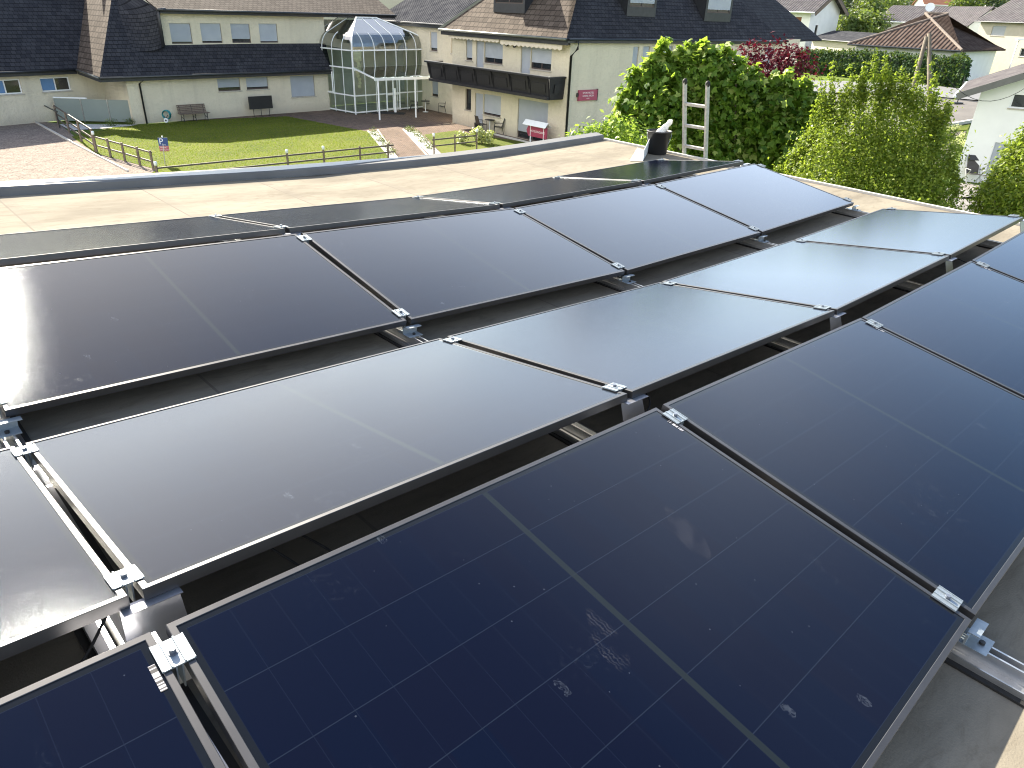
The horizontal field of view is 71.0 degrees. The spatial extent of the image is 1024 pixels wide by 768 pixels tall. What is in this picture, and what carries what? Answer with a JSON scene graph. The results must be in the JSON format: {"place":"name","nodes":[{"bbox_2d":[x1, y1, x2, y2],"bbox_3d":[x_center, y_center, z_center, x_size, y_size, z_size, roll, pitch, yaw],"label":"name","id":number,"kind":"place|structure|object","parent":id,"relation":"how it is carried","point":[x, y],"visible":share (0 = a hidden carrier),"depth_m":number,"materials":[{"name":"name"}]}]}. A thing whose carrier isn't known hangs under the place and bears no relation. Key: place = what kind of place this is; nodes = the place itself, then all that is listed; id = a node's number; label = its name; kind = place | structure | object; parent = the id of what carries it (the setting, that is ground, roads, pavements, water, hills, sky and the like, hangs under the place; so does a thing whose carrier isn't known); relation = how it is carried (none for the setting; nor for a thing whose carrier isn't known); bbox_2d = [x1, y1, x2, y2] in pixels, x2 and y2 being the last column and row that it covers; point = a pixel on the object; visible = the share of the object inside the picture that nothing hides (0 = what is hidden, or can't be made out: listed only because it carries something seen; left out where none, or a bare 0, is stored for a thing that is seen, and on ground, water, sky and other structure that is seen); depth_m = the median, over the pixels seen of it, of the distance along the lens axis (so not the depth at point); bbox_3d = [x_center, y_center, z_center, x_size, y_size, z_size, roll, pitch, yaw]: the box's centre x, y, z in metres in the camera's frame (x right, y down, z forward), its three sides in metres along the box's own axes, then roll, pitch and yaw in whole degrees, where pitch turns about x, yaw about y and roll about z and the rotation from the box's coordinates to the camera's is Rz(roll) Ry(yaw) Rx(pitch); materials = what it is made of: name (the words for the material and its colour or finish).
{"place":"outdoors","nodes":[
{"label":"outdoors","id":0,"kind":"place"},
{"bbox_2d":[0,122,153,180],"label":"gravel forecourt","id":1,"kind":"structure","parent":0,"point":[32,151],"depth_m":31.93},
{"bbox_2d":[53,105,95,151],"bbox_3d":[-22.198,-13.010,36.348,0.106,1.052,9.324,-19,34,-34],"label":"wooden fence","id":2,"kind":"object","parent":1,"relation":"on","point":[68,123],"visible":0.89,"depth_m":35.79,"materials":[{"name":"brown wood"}]},
{"bbox_2d":[71,141,128,171],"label":"kerb","id":3,"kind":"structure","parent":1,"relation":"on","point":[115,164],"depth_m":32.13,"materials":[{"name":"concrete"}]},
{"bbox_2d":[72,116,386,172],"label":"lawn","id":4,"kind":"structure","parent":0,"point":[366,139],"depth_m":36.86,"materials":[{"name":"green plant"}]},
{"bbox_2d":[91,131,154,169],"bbox_3d":[-17.230,-10.349,31.725,5.444,0.960,0.125,22,34,33],"label":"wooden fence","id":5,"kind":"object","parent":4,"relation":"on","point":[123,151],"visible":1,"depth_m":31.64,"materials":[{"name":"brown wood"}]},
{"bbox_2d":[158,136,168,164],"bbox_3d":[-15.089,-10.141,31.208,0.385,1.220,0.088,-9,29,-20],"label":"parking sign","id":6,"kind":"object","parent":4,"relation":"on","point":[163,144],"visible":1,"depth_m":31.08,"materials":[{"name":"metal"}]},
{"bbox_2d":[176,103,209,121],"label":"park bench","id":7,"kind":"object","parent":4,"relation":"on","point":[191,110],"visible":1,"depth_m":42.52,"materials":[{"name":"wood"}]},
{"bbox_2d":[153,143,393,172],"bbox_3d":[-9.641,-9.559,30.774,10.713,0.960,0.127,-20,35,-36],"label":"wooden fence","id":8,"kind":"object","parent":4,"relation":"on","point":[286,156],"visible":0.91,"depth_m":30.83,"materials":[{"name":"brown wood"}]},
{"bbox_2d":[186,108,532,141],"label":"terrace paving","id":9,"kind":"structure","parent":0,"point":[429,122],"depth_m":45.45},
{"bbox_2d":[248,95,272,117],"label":"display board","id":10,"kind":"object","parent":9,"relation":"on","point":[259,102],"visible":1,"depth_m":44.98,"materials":[{"name":"black plastic"}]},
{"bbox_2d":[320,17,422,114],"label":"glass pavilion","id":11,"kind":"structure","parent":9,"relation":"on","point":[376,41],"depth_m":50.92,"materials":[{"name":"clear glass"}]},
{"bbox_2d":[353,49,361,87],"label":"hanging decoration","id":12,"kind":"object","parent":11,"relation":"hanging from","point":[357,56],"visible":0.83,"depth_m":47.36,"materials":[{"name":"beige fabric"}]},
{"bbox_2d":[385,77,400,110],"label":"door","id":13,"kind":"structure","parent":11,"relation":"in","point":[387,94],"depth_m":49.38,"materials":[{"name":"white paint"}]},
{"bbox_2d":[354,65,429,119],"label":"entrance canopy","id":14,"kind":"object","parent":9,"relation":"on","point":[397,72],"visible":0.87,"depth_m":46.45,"materials":[{"name":"white metal"}]},
{"bbox_2d":[523,119,550,141],"bbox_3d":[1.317,-13.620,39.015,0.440,1.261,1.872,-19,34,-35],"label":"entrance sign","id":15,"kind":"object","parent":9,"relation":"on","point":[538,129],"visible":1,"depth_m":38.83,"materials":[{"name":"red paint"}]},
{"bbox_2d":[379,130,440,156],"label":"garden path","id":16,"kind":"structure","parent":0,"point":[405,145],"depth_m":38.25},
{"bbox_2d":[406,130,437,153],"bbox_3d":[-4.852,-13.070,38.833,0.627,0.001,8.903,-6,29,-16],"label":"pebble border","id":17,"kind":"object","parent":16,"relation":"on","point":[429,151],"visible":0.4,"depth_m":38.46,"materials":[{"name":"grey gravel"}]},
{"bbox_2d":[425,130,524,152],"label":"front lawn","id":18,"kind":"structure","parent":0,"point":[471,146],"depth_m":39.23,"materials":[{"name":"green plant"}]},
{"bbox_2d":[432,129,477,153],"bbox_3d":[-2.870,-12.306,36.456,2.918,1.020,0.128,-21,35,-37],"label":"wooden fence","id":19,"kind":"object","parent":18,"relation":"on","point":[454,143],"visible":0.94,"depth_m":36.38,"materials":[{"name":"brown wood"}]},
{"bbox_2d":[484,130,496,143],"bbox_3d":[-1.228,-13.382,38.976,0.824,0.837,0.742,2,28,0],"label":"flowering plant","id":20,"kind":"object","parent":18,"relation":"on","point":[489,134],"visible":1,"depth_m":38.84,"materials":[{"name":"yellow plant"}]},
{"bbox_2d":[51,74,981,204],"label":"ground","id":21,"kind":"structure","parent":0,"point":[124,123],"depth_m":41.41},
{"bbox_2d":[53,97,131,122],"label":"glass screen","id":22,"kind":"object","parent":21,"relation":"on","point":[98,110],"visible":0.9,"depth_m":40.64,"materials":[{"name":"glass"}]},
{"bbox_2d":[60,124,131,129],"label":"wall foot gravel","id":23,"kind":"structure","parent":21,"relation":"on","point":[93,126],"depth_m":39.87,"materials":[{"name":"grey gravel"}]},
{"bbox_2d":[0,0,396,125],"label":"hotel wing","id":24,"kind":"structure","parent":21,"relation":"on","point":[150,61],"depth_m":41.62,"materials":[{"name":"beige paint"}]},
{"bbox_2d":[0,79,24,95],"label":"window","id":25,"kind":"structure","parent":24,"relation":"in","point":[9,87],"depth_m":38.87,"materials":[{"name":"glass"}]},
{"bbox_2d":[39,77,72,92],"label":"window","id":26,"kind":"structure","parent":24,"relation":"in","point":[55,84],"depth_m":40.55,"materials":[{"name":"glass"}]},
{"bbox_2d":[169,23,192,43],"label":"window","id":27,"kind":"structure","parent":24,"relation":"in","point":[180,32],"depth_m":41.71,"materials":[{"name":"grey glass"}]},
{"bbox_2d":[200,23,221,42],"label":"window","id":28,"kind":"structure","parent":24,"relation":"in","point":[210,32],"depth_m":42.85,"materials":[{"name":"grey glass"}]},
{"bbox_2d":[217,78,241,92],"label":"window","id":29,"kind":"structure","parent":24,"relation":"in","point":[227,84],"depth_m":43.94,"materials":[{"name":"glass"}]},
{"bbox_2d":[230,24,250,42],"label":"window","id":30,"kind":"structure","parent":24,"relation":"in","point":[240,33],"depth_m":44.04,"materials":[{"name":"grey glass"}]},
{"bbox_2d":[246,77,269,90],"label":"window","id":31,"kind":"structure","parent":24,"relation":"in","point":[257,83],"depth_m":45.12,"materials":[{"name":"glass"}]},
{"bbox_2d":[259,24,277,42],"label":"window","id":32,"kind":"structure","parent":24,"relation":"in","point":[268,32],"depth_m":45.22,"materials":[{"name":"grey glass"}]},
{"bbox_2d":[290,75,316,97],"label":"window","id":33,"kind":"structure","parent":24,"relation":"in","point":[300,85],"depth_m":47.28,"materials":[{"name":"plastic"}]},
{"bbox_2d":[0,132,1023,767],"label":"flat roof building","id":34,"kind":"structure","parent":21,"relation":"on","point":[954,718],"depth_m":3.92,"materials":[{"name":"concrete"}]},
{"bbox_2d":[0,392,239,767],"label":"mounting rail","id":35,"kind":"object","parent":34,"relation":"on","point":[154,616],"visible":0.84,"depth_m":1.64,"materials":[{"name":"metal"}]},
{"bbox_2d":[0,446,129,660],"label":"solar panel","id":36,"kind":"object","parent":35,"relation":"attached to","point":[54,570],"visible":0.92,"depth_m":1.66,"materials":[{"name":"black glass"}]},
{"bbox_2d":[80,617,107,662],"bbox_3d":[-1.202,0.664,1.417,0.742,0.128,0.180,-11,30,-23],"label":"cable","id":37,"kind":"object","parent":36,"relation":"hanging from","point":[94,639],"visible":0.39,"depth_m":1.57,"materials":[{"name":"black rubber"}]},
{"bbox_2d":[0,632,225,767],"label":"solar panel","id":38,"kind":"object","parent":35,"relation":"attached to","point":[127,705],"visible":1,"depth_m":1.31,"materials":[{"name":"blue glass"}]},
{"bbox_2d":[0,216,284,265],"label":"solar panel","id":39,"kind":"object","parent":35,"relation":"attached to","point":[27,247],"visible":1,"depth_m":4.13,"materials":[{"name":"black glass"}]},
{"bbox_2d":[0,234,406,416],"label":"solar panel","id":40,"kind":"object","parent":35,"relation":"attached to","point":[73,330],"visible":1,"depth_m":3.29,"materials":[{"name":"black glass"}]},
{"bbox_2d":[25,338,626,600],"bbox_3d":[-0.582,0.129,2.538,1.731,0.031,1.134,-18,26,-40],"label":"solar panel","id":41,"kind":"object","parent":35,"relation":"attached to","point":[166,499],"visible":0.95,"depth_m":2.29,"materials":[{"name":"black glass"}]},
{"bbox_2d":[211,214,1023,707],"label":"mounting rail","id":42,"kind":"object","parent":34,"relation":"on","point":[975,656],"visible":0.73,"depth_m":2.03,"materials":[{"name":"metal"}]},
{"bbox_2d":[219,197,499,232],"bbox_3d":[-1.112,-1.279,5.330,1.731,0.030,1.134,-18,26,-40],"label":"solar panel","id":43,"kind":"object","parent":42,"relation":"attached to","point":[301,219],"visible":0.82,"depth_m":5.16,"materials":[{"name":"black glass"}]},
{"bbox_2d":[166,408,971,767],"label":"solar panel","id":44,"kind":"object","parent":42,"relation":"attached to","point":[654,588],"visible":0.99,"depth_m":1.70,"materials":[{"name":"blue glass"}]},
{"bbox_2d":[447,282,834,398],"bbox_3d":[0.703,-0.299,3.677,1.731,0.030,1.134,-18,26,-40],"label":"solar panel","id":45,"kind":"object","parent":42,"relation":"attached to","point":[639,341],"visible":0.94,"depth_m":3.50,"materials":[{"name":"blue glass"}]},
{"bbox_2d":[630,139,649,160],"bbox_3d":[1.673,-3.064,9.291,0.174,0.200,0.951,9,28,12],"label":"sheet metal offcut","id":46,"kind":"object","parent":34,"relation":"on","point":[639,154],"visible":0.86,"depth_m":9.20,"materials":[{"name":"silver metal"}]},
{"bbox_2d":[414,195,882,351],"bbox_3d":[1.061,-0.596,4.481,0.238,0.374,5.902,-22,36,-38],"label":"mounting rail","id":47,"kind":"object","parent":34,"relation":"on","point":[626,283],"visible":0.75,"depth_m":4.55,"materials":[{"name":"metal"}]},
{"bbox_2d":[302,208,624,323],"bbox_3d":[-0.256,-0.816,4.548,1.731,0.030,1.134,-18,43,-40],"label":"solar panel","id":48,"kind":"object","parent":47,"relation":"attached to","point":[422,270],"visible":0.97,"depth_m":4.41,"materials":[{"name":"black glass"}]},
{"bbox_2d":[661,318,1023,619],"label":"solar panel","id":49,"kind":"object","parent":47,"relation":"attached to","point":[904,457],"visible":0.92,"depth_m":2.67,"materials":[{"name":"blue glass"}]},
{"bbox_2d":[647,129,671,154],"bbox_3d":[1.916,-3.173,9.422,0.330,0.292,0.330,2,28,0],"label":"bucket","id":50,"kind":"object","parent":34,"relation":"on","point":[659,142],"visible":0.95,"depth_m":9.33,"materials":[{"name":"black plastic"}]},
{"bbox_2d":[555,176,989,291],"bbox_3d":[2.346,-1.087,5.584,0.238,0.373,5.901,-22,36,-38],"label":"mounting rail","id":51,"kind":"object","parent":34,"relation":"on","point":[759,243],"visible":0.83,"depth_m":5.85,"materials":[{"name":"metal"}]},
{"bbox_2d":[421,177,641,207],"bbox_3d":[0.173,-1.738,6.444,1.731,0.030,1.134,-21,27,-39],"label":"solar panel","id":52,"kind":"object","parent":51,"relation":"attached to","point":[524,192],"visible":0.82,"depth_m":6.31,"materials":[{"name":"black glass"}]},
{"bbox_2d":[514,184,760,273],"bbox_3d":[1.025,-1.273,5.658,1.731,0.032,1.134,-21,45,-39],"label":"solar panel","id":53,"kind":"object","parent":51,"relation":"attached to","point":[635,229],"visible":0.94,"depth_m":5.55,"materials":[{"name":"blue glass"}]},
{"bbox_2d":[655,164,853,234],"bbox_3d":[2.308,-1.778,6.754,1.731,0.031,1.134,-22,46,-38],"label":"solar panel","id":54,"kind":"object","parent":51,"relation":"attached to","point":[764,200],"visible":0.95,"depth_m":6.66,"materials":[{"name":"blue glass"}]},
{"bbox_2d":[662,240,948,314],"bbox_3d":[1.988,-0.759,4.790,1.731,0.030,1.134,-21,27,-39],"label":"solar panel","id":55,"kind":"object","parent":51,"relation":"attached to","point":[838,279],"visible":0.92,"depth_m":4.66,"materials":[{"name":"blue glass"}]},
{"bbox_2d":[862,261,1023,397],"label":"solar panel","id":56,"kind":"object","parent":51,"relation":"attached to","point":[969,316],"visible":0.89,"depth_m":3.92,"materials":[{"name":"blue glass"}]},
{"bbox_2d":[972,231,1023,281],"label":"solar panel","id":57,"kind":"object","parent":51,"relation":"attached to","point":[1006,257],"visible":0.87,"depth_m":5.00,"materials":[{"name":"blue glass"}]},
{"bbox_2d":[658,158,1023,248],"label":"mounting rail","id":58,"kind":"object","parent":34,"relation":"on","point":[853,212],"visible":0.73,"depth_m":6.96,"materials":[{"name":"metal"}]},
{"bbox_2d":[562,160,743,183],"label":"solar panel","id":59,"kind":"object","parent":58,"relation":"attached to","point":[645,172],"visible":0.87,"depth_m":7.43,"materials":[{"name":"black glass"}]},
{"bbox_2d":[794,208,1022,258],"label":"solar panel","id":60,"kind":"object","parent":58,"relation":"attached to","point":[951,235],"visible":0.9,"depth_m":5.78,"materials":[{"name":"blue glass"}]},
{"bbox_2d":[380,0,821,141],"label":"hotel","id":61,"kind":"structure","parent":21,"relation":"on","point":[515,64],"depth_m":40.34,"materials":[{"name":"beige paint"}]},
{"bbox_2d":[429,32,437,51],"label":"window","id":62,"kind":"structure","parent":61,"relation":"in","point":[433,34],"depth_m":48.69,"materials":[{"name":"glass"}]},
{"bbox_2d":[464,89,471,111],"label":"window","id":63,"kind":"structure","parent":61,"relation":"in","point":[468,94],"depth_m":44.05,"materials":[{"name":"glass"}]},
{"bbox_2d":[465,39,472,61],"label":"window","id":64,"kind":"structure","parent":61,"relation":"in","point":[469,42],"depth_m":42.65,"materials":[{"name":"glass"}]},
{"bbox_2d":[476,93,482,127],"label":"terrace door","id":65,"kind":"structure","parent":61,"relation":"in","point":[479,97],"depth_m":43.34,"materials":[{"name":"grey glass"}]},
{"bbox_2d":[477,41,483,67],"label":"balcony door","id":66,"kind":"structure","parent":61,"relation":"in","point":[480,45],"depth_m":41.98,"materials":[{"name":"grey glass"}]},
{"bbox_2d":[482,94,500,118],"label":"window","id":67,"kind":"structure","parent":61,"relation":"in","point":[492,106],"depth_m":42.36,"materials":[{"name":"plastic"}]},
{"bbox_2d":[483,42,502,65],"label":"window","id":68,"kind":"structure","parent":61,"relation":"in","point":[493,51],"depth_m":41.08,"materials":[{"name":"plastic"}]},
{"bbox_2d":[521,46,530,73],"bbox_3d":[0.819,-17.586,39.219,0.564,1.560,0.658,2,28,0],"label":"balcony door","id":69,"kind":"structure","parent":61,"relation":"in","point":[526,51],"depth_m":39.17,"materials":[{"name":"grey glass"}]},
{"bbox_2d":[518,99,547,140],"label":"terrace door","id":70,"kind":"structure","parent":61,"relation":"in","point":[528,109],"depth_m":40.09,"materials":[{"name":"grey glass"}]},
{"bbox_2d":[529,47,551,71],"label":"window","id":71,"kind":"structure","parent":61,"relation":"in","point":[541,58],"depth_m":38.25,"materials":[{"name":"plastic"}]},
{"bbox_2d":[576,89,597,100],"bbox_3d":[3.987,-15.330,38.127,1.464,0.585,0.110,-18,34,-33],"label":"wall sign","id":72,"kind":"object","parent":61,"relation":"attached to","point":[584,95],"visible":1,"depth_m":38.08,"materials":[{"name":"red metal"}]},
{"bbox_2d":[682,78,709,158],"bbox_3d":[2.661,-1.327,10.615,1.421,5.908,0.393,-22,36,-38],"label":"ladder","id":73,"kind":"object","parent":21,"relation":"on","point":[685,125],"visible":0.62,"depth_m":9.09,"materials":[{"name":"metal"}]},
{"bbox_2d":[604,36,829,178],"bbox_3d":[4.746,-4.199,15.907,5.476,6.288,3.941,9,28,12],"label":"leafy tree","id":74,"kind":"object","parent":21,"relation":"on","point":[754,117],"visible":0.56,"depth_m":14.20,"materials":[{"name":"green plant"}]},
{"bbox_2d":[732,31,830,93],"bbox_3d":[6.269,-5.588,18.572,3.194,6.347,3.182,-8,29,-18],"label":"red shrub","id":75,"kind":"object","parent":21,"relation":"on","point":[784,55],"visible":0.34,"depth_m":17.23,"materials":[{"name":"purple plant"}]},
{"bbox_2d":[777,0,848,49],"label":"gabled house","id":76,"kind":"structure","parent":21,"relation":"on","point":[817,17],"depth_m":102.96,"materials":[{"name":"white paint"}]},
{"bbox_2d":[811,30,876,51],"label":"garage","id":77,"kind":"structure","parent":21,"relation":"on","point":[836,40],"depth_m":95.36,"materials":[{"name":"grey paint"}]},
{"bbox_2d":[836,6,869,30],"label":"garden tree","id":78,"kind":"object","parent":21,"relation":"on","point":[841,25],"visible":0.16,"depth_m":108.01,"materials":[{"name":"green plant"}]},
{"bbox_2d":[844,9,877,32],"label":"garden tree","id":79,"kind":"object","parent":21,"relation":"on","point":[860,24],"visible":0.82,"depth_m":103.22,"materials":[{"name":"green plant"}]},
{"bbox_2d":[854,4,894,32],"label":"garden tree","id":80,"kind":"object","parent":21,"relation":"on","point":[878,27],"visible":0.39,"depth_m":110.37,"materials":[{"name":"green plant"}]},
{"bbox_2d":[768,47,985,211],"bbox_3d":[6.700,-2.761,13.328,5.398,6.328,3.917,-18,34,-34],"label":"round bush","id":81,"kind":"object","parent":21,"relation":"on","point":[906,167],"visible":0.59,"depth_m":11.27,"materials":[{"name":"green plant"}]},
{"bbox_2d":[859,0,896,13],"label":"garden tree","id":82,"kind":"object","parent":21,"relation":"on","point":[877,3],"visible":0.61,"depth_m":126.99,"materials":[{"name":"green plant"}]},
{"bbox_2d":[795,47,972,87],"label":"thuja hedge","id":83,"kind":"object","parent":21,"relation":"on","point":[955,68],"visible":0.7,"depth_m":72.28,"materials":[{"name":"green plant"}]},
{"bbox_2d":[879,0,914,10],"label":"garden tree","id":84,"kind":"object","parent":21,"relation":"on","point":[897,2],"visible":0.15,"depth_m":134.61,"materials":[{"name":"green plant"}]},
{"bbox_2d":[890,33,932,191],"bbox_3d":[14.524,-8.656,25.028,1.972,6.375,0.187,15,30,24],"label":"utility pole","id":85,"kind":"object","parent":21,"relation":"on","point":[927,41],"visible":0.36,"depth_m":24.20,"materials":[{"name":"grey wood"}]},
{"bbox_2d":[847,12,1005,81],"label":"hip roof house","id":86,"kind":"structure","parent":21,"relation":"on","point":[950,36],"depth_m":76.48,"materials":[{"name":"brown tile"}]},
{"bbox_2d":[912,0,955,5],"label":"red roof house","id":87,"kind":"structure","parent":21,"relation":"on","point":[926,2],"depth_m":149.22,"materials":[{"name":"white paint"}]},
{"bbox_2d":[880,5,997,28],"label":"long grey house","id":88,"kind":"structure","parent":21,"relation":"on","point":[904,13],"depth_m":110.50,"materials":[{"name":"white paint"}]},
{"bbox_2d":[945,0,986,5],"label":"garden tree","id":89,"kind":"object","parent":21,"relation":"on","point":[963,2],"visible":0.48,"depth_m":136.44,"materials":[{"name":"green plant"}]},
{"bbox_2d":[946,6,995,33],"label":"gabled annex","id":90,"kind":"object","parent":21,"relation":"on","point":[967,16],"visible":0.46,"depth_m":96.87,"materials":[{"name":"white paint"}]},
{"bbox_2d":[963,154,984,183],"bbox_3d":[21.713,-10.072,33.776,0.644,1.242,0.965,7,28,9],"label":"garden recliner","id":91,"kind":"object","parent":21,"relation":"on","point":[972,166],"visible":0.84,"depth_m":33.89,"materials":[{"name":"fabric"}]},
{"bbox_2d":[953,64,1023,184],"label":"white house","id":92,"kind":"structure","parent":21,"relation":"on","point":[992,120],"depth_m":32.98,"materials":[{"name":"paint"}]},
{"bbox_2d":[983,142,1011,176],"bbox_3d":[22.949,-10.305,33.247,1.593,1.536,0.170,18,31,27],"label":"terrace window","id":93,"kind":"structure","parent":92,"relation":"in","point":[996,145],"depth_m":33.41,"materials":[{"name":"glass"}]},
{"bbox_2d":[1007,94,1023,110],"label":"window","id":94,"kind":"structure","parent":92,"relation":"in","point":[1017,101],"depth_m":32.28,"materials":[{"name":"glass"}]},
{"bbox_2d":[959,122,1023,218],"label":"round bush","id":95,"kind":"object","parent":21,"relation":"on","point":[992,190],"visible":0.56,"depth_m":10.72,"materials":[{"name":"green plant"}]},
{"bbox_2d":[974,0,1009,6],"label":"garden tree","id":96,"kind":"object","parent":21,"relation":"on","point":[991,3],"visible":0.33,"depth_m":139.19,"materials":[{"name":"green plant"}]},
{"bbox_2d":[974,0,1023,73],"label":"beige house","id":97,"kind":"structure","parent":21,"relation":"on","point":[1002,26],"depth_m":84.28,"materials":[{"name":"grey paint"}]},
{"bbox_2d":[989,26,1006,36],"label":"window","id":98,"kind":"structure","parent":97,"relation":"in","point":[997,30],"depth_m":84.59,"materials":[{"name":"glass"}]},
{"bbox_2d":[144,0,964,19],"bbox_3d":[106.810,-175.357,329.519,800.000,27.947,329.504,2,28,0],"label":"hill","id":99,"kind":"structure","parent":0,"point":[389,4],"depth_m":240.16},
{"bbox_2d":[565,108,669,149],"bbox_3d":[1.720,-3.684,11.891,1.682,1.635,1.084,17,31,26],"label":"shrub","id":100,"kind":"object","parent":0,"point":[620,130],"visible":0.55,"depth_m":11.52,"materials":[{"name":"green plant"}]},
{"bbox_2d":[811,80,980,99],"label":"pavement","id":101,"kind":"structure","parent":0,"point":[945,90],"depth_m":66.25,"materials":[{"name":"grey concrete"}]},
{"bbox_2d":[825,94,977,137],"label":"street","id":102,"kind":"structure","parent":0,"point":[967,111],"depth_m":54.41,"materials":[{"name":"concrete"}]},
{"bbox_2d":[941,183,1004,212],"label":"patio","id":103,"kind":"structure","parent":0,"point":[967,191],"depth_m":31.23,"materials":[{"name":"grey stone"}]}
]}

